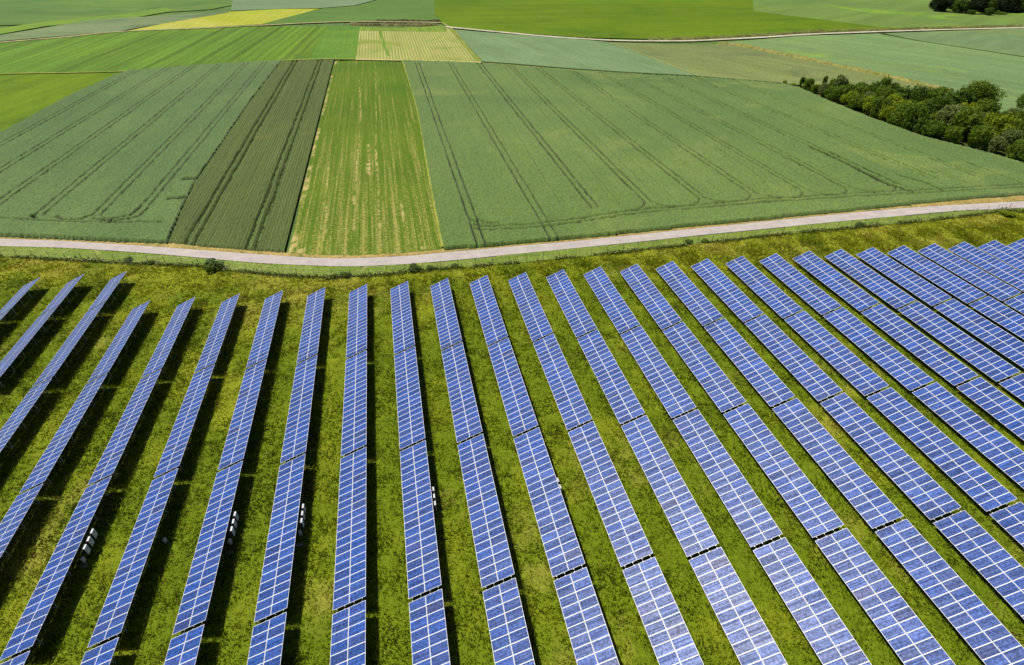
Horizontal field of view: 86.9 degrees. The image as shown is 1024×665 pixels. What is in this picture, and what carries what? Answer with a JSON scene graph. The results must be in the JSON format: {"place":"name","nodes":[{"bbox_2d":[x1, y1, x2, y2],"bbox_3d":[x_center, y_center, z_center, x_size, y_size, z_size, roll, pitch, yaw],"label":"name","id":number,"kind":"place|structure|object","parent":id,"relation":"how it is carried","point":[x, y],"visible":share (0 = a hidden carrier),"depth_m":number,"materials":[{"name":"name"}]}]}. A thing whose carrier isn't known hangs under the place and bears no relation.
{"place":"outdoors","nodes":[
{"label":"outdoors","id":0,"kind":"place"},
{"bbox_2d":[0,72,119,131],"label":"grass field","id":1,"kind":"structure","parent":0,"point":[23,96],"depth_m":228.90,"materials":[{"name":"green plant"}]},
{"bbox_2d":[0,12,228,41],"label":"grey green field","id":2,"kind":"structure","parent":0,"point":[98,26],"depth_m":369.42,"materials":[{"name":"plant"}]},
{"bbox_2d":[0,0,232,25],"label":"dark green field","id":3,"kind":"structure","parent":0,"point":[17,12],"depth_m":452.09,"materials":[{"name":"green plant"}]},
{"bbox_2d":[0,60,280,243],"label":"wheat field","id":4,"kind":"structure","parent":0,"point":[125,156],"depth_m":166.46,"materials":[{"name":"green plant"}]},
{"bbox_2d":[0,26,326,72],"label":"striped meadow","id":5,"kind":"structure","parent":0,"point":[123,51],"depth_m":305.93,"materials":[{"name":"green plant"}]},
{"bbox_2d":[134,9,317,29],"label":"yellow field","id":6,"kind":"structure","parent":0,"point":[249,17],"depth_m":402.55,"materials":[{"name":"yellow plant"}]},
{"bbox_2d":[231,0,373,10],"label":"grey green field","id":7,"kind":"structure","parent":0,"point":[240,5],"depth_m":483.70,"materials":[{"name":"plant"}]},
{"bbox_2d":[262,0,440,24],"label":"green field","id":8,"kind":"structure","parent":0,"point":[398,9],"depth_m":438.62,"materials":[{"name":"green plant"}]},
{"bbox_2d":[356,28,477,61],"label":"row crop field","id":9,"kind":"structure","parent":0,"point":[419,45],"depth_m":319.84,"materials":[{"name":"plant"}]},
{"bbox_2d":[0,211,1023,664],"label":"meadow","id":10,"kind":"structure","parent":0,"point":[542,573],"depth_m":69.94,"materials":[{"name":"plant"}]},
{"bbox_2d":[0,484,42,558],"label":"solar table","id":11,"kind":"object","parent":10,"relation":"on","point":[10,523],"visible":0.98,"depth_m":63.19,"materials":[{"name":"glass"}]},
{"bbox_2d":[0,378,51,469],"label":"solar table","id":12,"kind":"object","parent":10,"relation":"on","point":[16,418],"visible":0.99,"depth_m":76.44,"materials":[{"name":"glass"}]},
{"bbox_2d":[0,306,57,386],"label":"solar table","id":13,"kind":"object","parent":10,"relation":"on","point":[20,345],"visible":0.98,"depth_m":89.46,"materials":[{"name":"glass"}]},
{"bbox_2d":[0,476,111,660],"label":"solar table","id":14,"kind":"object","parent":10,"relation":"on","point":[31,620],"visible":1,"depth_m":57.67,"materials":[{"name":"blue glass"}]},
{"bbox_2d":[19,374,106,492],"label":"solar table","id":15,"kind":"object","parent":10,"relation":"on","point":[41,471],"visible":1,"depth_m":73.14,"materials":[{"name":"blue glass"}]},
{"bbox_2d":[32,303,103,386],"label":"solar table","id":16,"kind":"object","parent":10,"relation":"on","point":[61,355],"visible":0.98,"depth_m":88.68,"materials":[{"name":"glass"}]},
{"bbox_2d":[87,300,149,382],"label":"solar table","id":17,"kind":"object","parent":10,"relation":"on","point":[108,359],"visible":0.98,"depth_m":89.52,"materials":[{"name":"glass"}]},
{"bbox_2d":[87,369,161,485],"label":"solar table","id":18,"kind":"object","parent":10,"relation":"on","point":[114,449],"visible":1,"depth_m":74.23,"materials":[{"name":"blue glass"}]},
{"bbox_2d":[87,468,177,647],"bbox_3d":[-41.623,24.355,60.667,3.560,2.850,20.482,-7,38,-10],"label":"solar table","id":19,"kind":"object","parent":10,"relation":"on","point":[115,610],"visible":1,"depth_m":58.75,"materials":[{"name":"blue glass"}]},
{"bbox_2d":[141,297,194,377],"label":"solar table","id":20,"kind":"object","parent":10,"relation":"on","point":[164,347],"visible":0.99,"depth_m":90.48,"materials":[{"name":"glass"}]},
{"bbox_2d":[154,364,214,477],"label":"solar table","id":21,"kind":"object","parent":10,"relation":"on","point":[174,449],"visible":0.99,"depth_m":75.21,"materials":[{"name":"blue glass"}]},
{"bbox_2d":[164,624,204,664],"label":"solar table","id":22,"kind":"object","parent":10,"relation":"on","point":[183,648],"visible":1,"depth_m":51.83,"materials":[{"name":"glass"}]},
{"bbox_2d":[172,461,242,634],"bbox_3d":[-34.013,23.674,61.686,3.560,2.849,20.482,-7,38,-10],"label":"solar table","id":23,"kind":"object","parent":10,"relation":"on","point":[196,599],"visible":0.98,"depth_m":59.76,"materials":[{"name":"blue glass"}]},
{"bbox_2d":[194,293,239,372],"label":"solar table","id":24,"kind":"object","parent":10,"relation":"on","point":[212,347],"visible":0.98,"depth_m":91.64,"materials":[{"name":"glass"}]},
{"bbox_2d":[218,359,266,469],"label":"solar table","id":25,"kind":"object","parent":10,"relation":"on","point":[234,449],"visible":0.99,"depth_m":76.22,"materials":[{"name":"blue glass"}]},
{"bbox_2d":[246,290,282,367],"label":"solar table","id":26,"kind":"object","parent":10,"relation":"on","point":[260,348],"visible":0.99,"depth_m":92.57,"materials":[{"name":"glass"}]},
{"bbox_2d":[247,612,286,664],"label":"solar table","id":27,"kind":"object","parent":10,"relation":"on","point":[266,643],"visible":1,"depth_m":52.33,"materials":[{"name":"glass"}]},
{"bbox_2d":[254,454,305,622],"bbox_3d":[-26.401,22.994,62.705,3.561,2.847,20.482,-7,38,-10],"label":"solar table","id":28,"kind":"object","parent":10,"relation":"on","point":[273,594],"visible":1,"depth_m":60.79,"materials":[{"name":"blue glass"}]},
{"bbox_2d":[280,355,316,462],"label":"solar table","id":29,"kind":"object","parent":10,"relation":"on","point":[297,424],"visible":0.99,"depth_m":77.24,"materials":[{"name":"blue glass"}]},
{"bbox_2d":[297,287,324,362],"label":"solar table","id":30,"kind":"object","parent":10,"relation":"on","point":[309,340],"visible":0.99,"depth_m":93.59,"materials":[{"name":"glass"}]},
{"bbox_2d":[330,600,365,664],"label":"solar table","id":31,"kind":"object","parent":10,"relation":"on","point":[348,639],"visible":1,"depth_m":52.81,"materials":[{"name":"blue glass"}]},
{"bbox_2d":[333,447,365,609],"bbox_3d":[-18.788,22.311,63.722,3.562,2.849,20.482,-7,38,-10],"label":"solar table","id":32,"kind":"object","parent":10,"relation":"on","point":[350,576],"visible":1,"depth_m":61.80,"materials":[{"name":"blue glass"}]},
{"bbox_2d":[341,350,366,455],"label":"solar table","id":33,"kind":"object","parent":10,"relation":"on","point":[354,433],"visible":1,"depth_m":78.29,"materials":[{"name":"blue glass"}]},
{"bbox_2d":[346,284,366,358],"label":"solar table","id":34,"kind":"object","parent":10,"relation":"on","point":[357,326],"visible":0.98,"depth_m":94.56,"materials":[{"name":"glass"}]},
{"bbox_2d":[390,281,414,353],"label":"solar table","id":35,"kind":"object","parent":10,"relation":"on","point":[401,308],"visible":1,"depth_m":95.67,"materials":[{"name":"glass"}]},
{"bbox_2d":[394,346,424,448],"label":"solar table","id":36,"kind":"object","parent":10,"relation":"on","point":[406,373],"visible":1,"depth_m":79.31,"materials":[{"name":"blue glass"}]},
{"bbox_2d":[400,440,441,598],"bbox_3d":[-11.176,21.630,64.741,3.560,2.849,20.482,-7,38,-10],"label":"solar table","id":37,"kind":"object","parent":10,"relation":"on","point":[415,475],"visible":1,"depth_m":62.90,"materials":[{"name":"blue glass"}]},
{"bbox_2d":[409,589,449,664],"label":"solar table","id":38,"kind":"object","parent":10,"relation":"on","point":[435,637],"visible":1,"depth_m":53.29,"materials":[{"name":"blue glass"}]},
{"bbox_2d":[430,278,461,349],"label":"solar table","id":39,"kind":"object","parent":10,"relation":"on","point":[443,302],"visible":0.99,"depth_m":96.73,"materials":[{"name":"glass"}]},
{"bbox_2d":[441,342,481,442],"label":"solar table","id":40,"kind":"object","parent":10,"relation":"on","point":[458,379],"visible":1,"depth_m":80.38,"materials":[{"name":"blue glass"}]},
{"bbox_2d":[458,434,514,587],"bbox_3d":[-3.565,20.948,65.759,3.558,2.851,20.482,-7,38,-10],"label":"solar table","id":41,"kind":"object","parent":10,"relation":"on","point":[494,561],"visible":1,"depth_m":63.92,"materials":[{"name":"blue glass"}]},
{"bbox_2d":[470,275,507,345],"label":"solar table","id":42,"kind":"object","parent":10,"relation":"on","point":[493,314],"visible":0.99,"depth_m":97.72,"materials":[{"name":"glass"}]},
{"bbox_2d":[483,578,534,664],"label":"solar table","id":43,"kind":"object","parent":10,"relation":"on","point":[519,652],"visible":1,"depth_m":53.76,"materials":[{"name":"blue glass"}]},
{"bbox_2d":[488,338,537,435],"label":"solar table","id":44,"kind":"object","parent":10,"relation":"on","point":[526,419],"visible":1,"depth_m":81.40,"materials":[{"name":"blue glass"}]},
{"bbox_2d":[508,272,552,341],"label":"solar table","id":45,"kind":"object","parent":10,"relation":"on","point":[542,324],"visible":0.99,"depth_m":98.74,"materials":[{"name":"glass"}]},
{"bbox_2d":[514,427,584,576],"bbox_3d":[4.047,20.268,66.778,3.558,2.847,20.482,-7,38,-10],"label":"solar table","id":46,"kind":"object","parent":10,"relation":"on","point":[569,549],"visible":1,"depth_m":64.97,"materials":[{"name":"blue glass"}]},
{"bbox_2d":[533,333,591,429],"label":"solar table","id":47,"kind":"object","parent":10,"relation":"on","point":[579,409],"visible":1,"depth_m":82.44,"materials":[{"name":"blue glass"}]},
{"bbox_2d":[546,269,596,337],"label":"solar table","id":48,"kind":"object","parent":10,"relation":"on","point":[575,311],"visible":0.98,"depth_m":99.75,"materials":[{"name":"glass"}]},
{"bbox_2d":[554,567,619,664],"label":"solar table","id":49,"kind":"object","parent":10,"relation":"on","point":[595,626],"visible":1,"depth_m":54.22,"materials":[{"name":"blue glass"}]},
{"bbox_2d":[568,421,652,566],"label":"solar table","id":50,"kind":"object","parent":10,"relation":"on","point":[631,527],"visible":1,"depth_m":66.02,"materials":[{"name":"blue glass"}]},
{"bbox_2d":[577,329,644,423],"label":"solar table","id":51,"kind":"object","parent":10,"relation":"on","point":[633,408],"visible":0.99,"depth_m":83.48,"materials":[{"name":"blue glass"}]},
{"bbox_2d":[584,266,639,333],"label":"solar table","id":52,"kind":"object","parent":10,"relation":"on","point":[610,300],"visible":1,"depth_m":100.80,"materials":[{"name":"glass"}]},
{"bbox_2d":[620,264,681,329],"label":"solar table","id":53,"kind":"object","parent":10,"relation":"on","point":[647,292],"visible":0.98,"depth_m":101.83,"materials":[{"name":"glass"}]},
{"bbox_2d":[621,325,695,417],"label":"solar table","id":54,"kind":"object","parent":10,"relation":"on","point":[666,386],"visible":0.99,"depth_m":84.50,"materials":[{"name":"blue glass"}]},
{"bbox_2d":[622,557,703,664],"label":"solar table","id":55,"kind":"object","parent":10,"relation":"on","point":[681,643],"visible":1,"depth_m":54.66,"materials":[{"name":"blue glass"}]},
{"bbox_2d":[621,415,718,556],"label":"solar table","id":56,"kind":"object","parent":10,"relation":"on","point":[697,523],"visible":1,"depth_m":67.08,"materials":[{"name":"blue glass"}]},
{"bbox_2d":[656,261,722,325],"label":"solar table","id":57,"kind":"object","parent":10,"relation":"on","point":[691,296],"visible":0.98,"depth_m":102.87,"materials":[{"name":"glass"}]},
{"bbox_2d":[663,322,745,411],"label":"solar table","id":58,"kind":"object","parent":10,"relation":"on","point":[709,373],"visible":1,"depth_m":85.53,"materials":[{"name":"blue glass"}]},
{"bbox_2d":[691,259,762,321],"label":"solar table","id":59,"kind":"object","parent":10,"relation":"on","point":[731,294],"visible":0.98,"depth_m":103.90,"materials":[{"name":"glass"}]},
{"bbox_2d":[673,409,781,546],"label":"solar table","id":60,"kind":"object","parent":10,"relation":"on","point":[754,507],"visible":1,"depth_m":68.09,"materials":[{"name":"blue glass"}]},
{"bbox_2d":[689,547,787,664],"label":"solar table","id":61,"kind":"object","parent":10,"relation":"on","point":[732,624],"visible":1,"depth_m":55.11,"materials":[{"name":"blue glass"}]},
{"bbox_2d":[704,318,794,406],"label":"solar table","id":62,"kind":"object","parent":10,"relation":"on","point":[772,388],"visible":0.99,"depth_m":86.55,"materials":[{"name":"blue glass"}]},
{"bbox_2d":[726,256,802,317],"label":"solar table","id":63,"kind":"object","parent":10,"relation":"on","point":[763,287],"visible":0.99,"depth_m":104.94,"materials":[{"name":"glass"}]},
{"bbox_2d":[723,404,843,537],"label":"solar table","id":64,"kind":"object","parent":10,"relation":"on","point":[753,431],"visible":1,"depth_m":69.13,"materials":[{"name":"blue glass"}]},
{"bbox_2d":[745,314,842,400],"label":"solar table","id":65,"kind":"object","parent":10,"relation":"on","point":[814,380],"visible":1,"depth_m":87.62,"materials":[{"name":"blue glass"}]},
{"bbox_2d":[759,253,840,314],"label":"solar table","id":66,"kind":"object","parent":10,"relation":"on","point":[819,300],"visible":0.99,"depth_m":105.97,"materials":[{"name":"glass"}]},
{"bbox_2d":[753,537,871,664],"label":"solar table","id":67,"kind":"object","parent":10,"relation":"on","point":[811,626],"visible":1,"depth_m":55.53,"materials":[{"name":"blue glass"}]},
{"bbox_2d":[793,251,878,310],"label":"solar table","id":68,"kind":"object","parent":10,"relation":"on","point":[847,290],"visible":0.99,"depth_m":106.98,"materials":[{"name":"blue glass"}]},
{"bbox_2d":[785,311,888,395],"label":"solar table","id":69,"kind":"object","parent":10,"relation":"on","point":[856,372],"visible":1,"depth_m":88.61,"materials":[{"name":"blue glass"}]},
{"bbox_2d":[773,398,903,528],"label":"solar table","id":70,"kind":"object","parent":10,"relation":"on","point":[805,427],"visible":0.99,"depth_m":70.17,"materials":[{"name":"blue glass"}]},
{"bbox_2d":[825,249,915,308],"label":"solar table","id":71,"kind":"object","parent":10,"relation":"on","point":[891,294],"visible":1,"depth_m":107.82,"materials":[{"name":"blue glass"}]},
{"bbox_2d":[823,307,933,390],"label":"solar table","id":72,"kind":"object","parent":10,"relation":"on","point":[909,375],"visible":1,"depth_m":89.66,"materials":[{"name":"blue glass"}]},
{"bbox_2d":[815,528,954,664],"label":"solar table","id":73,"kind":"object","parent":10,"relation":"on","point":[913,627],"visible":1,"depth_m":55.95,"materials":[{"name":"blue glass"}]},
{"bbox_2d":[820,392,960,519],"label":"solar table","id":74,"kind":"object","parent":10,"relation":"on","point":[924,492],"visible":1,"depth_m":71.21,"materials":[{"name":"blue glass"}]},
{"bbox_2d":[857,247,950,305],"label":"solar table","id":75,"kind":"object","parent":10,"relation":"on","point":[917,286],"visible":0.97,"depth_m":108.61,"materials":[{"name":"blue glass"}]},
{"bbox_2d":[861,304,977,385],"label":"solar table","id":76,"kind":"object","parent":10,"relation":"on","point":[951,369],"visible":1,"depth_m":90.67,"materials":[{"name":"blue glass"}]},
{"bbox_2d":[888,245,986,302],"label":"solar table","id":77,"kind":"object","parent":10,"relation":"on","point":[959,288],"visible":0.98,"depth_m":109.47,"materials":[{"name":"blue glass"}]},
{"bbox_2d":[867,387,1016,511],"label":"solar table","id":78,"kind":"object","parent":10,"relation":"on","point":[970,477],"visible":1,"depth_m":72.25,"materials":[{"name":"blue glass"}]},
{"bbox_2d":[875,519,1023,664],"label":"solar table","id":79,"kind":"object","parent":10,"relation":"on","point":[897,537],"visible":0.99,"depth_m":56.46,"materials":[{"name":"blue glass"}]},
{"bbox_2d":[898,301,1019,381],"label":"solar table","id":80,"kind":"object","parent":10,"relation":"on","point":[989,363],"visible":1,"depth_m":91.49,"materials":[{"name":"blue glass"}]},
{"bbox_2d":[912,382,1023,488],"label":"solar table","id":81,"kind":"object","parent":10,"relation":"on","point":[1003,453],"visible":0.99,"depth_m":75.39,"materials":[{"name":"blue glass"}]},
{"bbox_2d":[918,243,1020,300],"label":"solar table","id":82,"kind":"object","parent":10,"relation":"on","point":[980,278],"visible":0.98,"depth_m":110.25,"materials":[{"name":"blue glass"}]},
{"bbox_2d":[933,510,1023,618],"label":"solar table","id":83,"kind":"object","parent":10,"relation":"on","point":[987,561],"visible":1,"depth_m":60.23,"materials":[{"name":"blue glass"}]},
{"bbox_2d":[934,298,1023,367],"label":"solar table","id":84,"kind":"object","parent":10,"relation":"on","point":[1003,342],"visible":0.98,"depth_m":94.42,"materials":[{"name":"blue glass"}]},
{"bbox_2d":[948,242,1023,291],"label":"solar table","id":85,"kind":"object","parent":10,"relation":"on","point":[1003,271],"visible":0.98,"depth_m":113.16,"materials":[{"name":"glass"}]},
{"bbox_2d":[956,377,1023,439],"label":"solar table","id":86,"kind":"object","parent":10,"relation":"on","point":[994,402],"visible":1,"depth_m":79.70,"materials":[{"name":"blue glass"}]},
{"bbox_2d":[969,296,1023,338],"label":"solar table","id":87,"kind":"object","parent":10,"relation":"on","point":[1009,319],"visible":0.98,"depth_m":98.36,"materials":[{"name":"glass"}]},
{"bbox_2d":[978,240,1023,271],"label":"solar table","id":88,"kind":"object","parent":10,"relation":"on","point":[1006,254],"visible":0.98,"depth_m":116.97,"materials":[{"name":"glass"}]},
{"bbox_2d":[989,502,1023,546],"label":"solar table","id":89,"kind":"object","parent":10,"relation":"on","point":[1010,518],"visible":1,"depth_m":64.25,"materials":[{"name":"glass"}]},
{"bbox_2d":[0,201,1023,266],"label":"road","id":90,"kind":"structure","parent":0,"point":[360,262],"depth_m":120.29,"materials":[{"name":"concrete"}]},
{"bbox_2d":[0,0,1023,252],"bbox_3d":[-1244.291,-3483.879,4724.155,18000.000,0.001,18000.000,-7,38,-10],"label":"ground","id":91,"kind":"structure","parent":0,"point":[292,226],"depth_m":345.75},
{"bbox_2d":[0,7,173,34],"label":"lime strip","id":92,"kind":"object","parent":91,"relation":"on","point":[6,30],"visible":1,"depth_m":391.49,"materials":[{"name":"plant"}]},
{"bbox_2d":[168,60,333,252],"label":"barley strip","id":93,"kind":"object","parent":91,"relation":"on","point":[231,220],"visible":1,"depth_m":155.72,"materials":[{"name":"green plant"}]},
{"bbox_2d":[310,26,359,60],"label":"grass paddock","id":94,"kind":"object","parent":91,"relation":"on","point":[338,41],"depth_m":325.48,"materials":[{"name":"plant"}]},
{"bbox_2d":[289,60,442,255],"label":"fallow strip","id":95,"kind":"object","parent":91,"relation":"on","point":[366,189],"visible":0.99,"depth_m":155.17,"materials":[{"name":"green plant"}]},
{"bbox_2d":[0,208,1023,277],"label":"mown verge","id":96,"kind":"structure","parent":91,"relation":"on","point":[275,267],"depth_m":116.99,"materials":[{"name":"green plant"}]},
{"bbox_2d":[0,207,1023,279],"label":"fence weeds","id":97,"kind":"object","parent":96,"relation":"on","point":[479,264],"visible":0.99,"depth_m":114.53,"materials":[{"name":"green plant"}]},
{"bbox_2d":[0,195,1023,257],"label":"dry verge","id":98,"kind":"structure","parent":91,"relation":"on","point":[970,201],"depth_m":121.44,"materials":[{"name":"plant"}]},
{"bbox_2d":[455,30,695,75],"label":"distant wheat field","id":99,"kind":"structure","parent":0,"point":[544,51],"depth_m":305.03,"materials":[{"name":"green plant"}]},
{"bbox_2d":[434,0,884,38],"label":"bright grass field","id":100,"kind":"structure","parent":0,"point":[628,19],"depth_m":424.90,"materials":[{"name":"green plant"}]},
{"bbox_2d":[403,60,1023,250],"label":"wheat field","id":101,"kind":"structure","parent":0,"point":[516,154],"depth_m":167.25,"materials":[{"name":"green plant"}]},
{"bbox_2d":[445,26,1023,41],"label":"gravel road","id":102,"kind":"structure","parent":0,"point":[728,38],"depth_m":362.96,"materials":[{"name":"gravel"}]},
{"bbox_2d":[612,42,931,88],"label":"olive crop field","id":103,"kind":"structure","parent":0,"point":[721,61],"depth_m":284.94,"materials":[{"name":"green plant"}]},
{"bbox_2d":[646,25,1023,39],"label":"grass bank","id":104,"kind":"structure","parent":0,"point":[808,32],"depth_m":376.70,"materials":[{"name":"plant"}]},
{"bbox_2d":[717,41,953,90],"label":"straw bank","id":105,"kind":"structure","parent":0,"point":[899,78],"depth_m":284.78,"materials":[{"name":"plant"}]},
{"bbox_2d":[730,34,1023,112],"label":"distant wheat field","id":106,"kind":"structure","parent":0,"point":[956,68],"depth_m":302.40,"materials":[{"name":"green plant"}]},
{"bbox_2d":[753,0,1023,27],"bbox_3d":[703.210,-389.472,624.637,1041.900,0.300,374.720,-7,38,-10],"label":"pale green field","id":107,"kind":"structure","parent":0,"point":[899,13],"depth_m":466.19,"materials":[{"name":"green plant"}]},
{"bbox_2d":[885,28,1023,55],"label":"field","id":108,"kind":"structure","parent":0,"point":[1008,41],"depth_m":361.02,"materials":[{"name":"green plant"}]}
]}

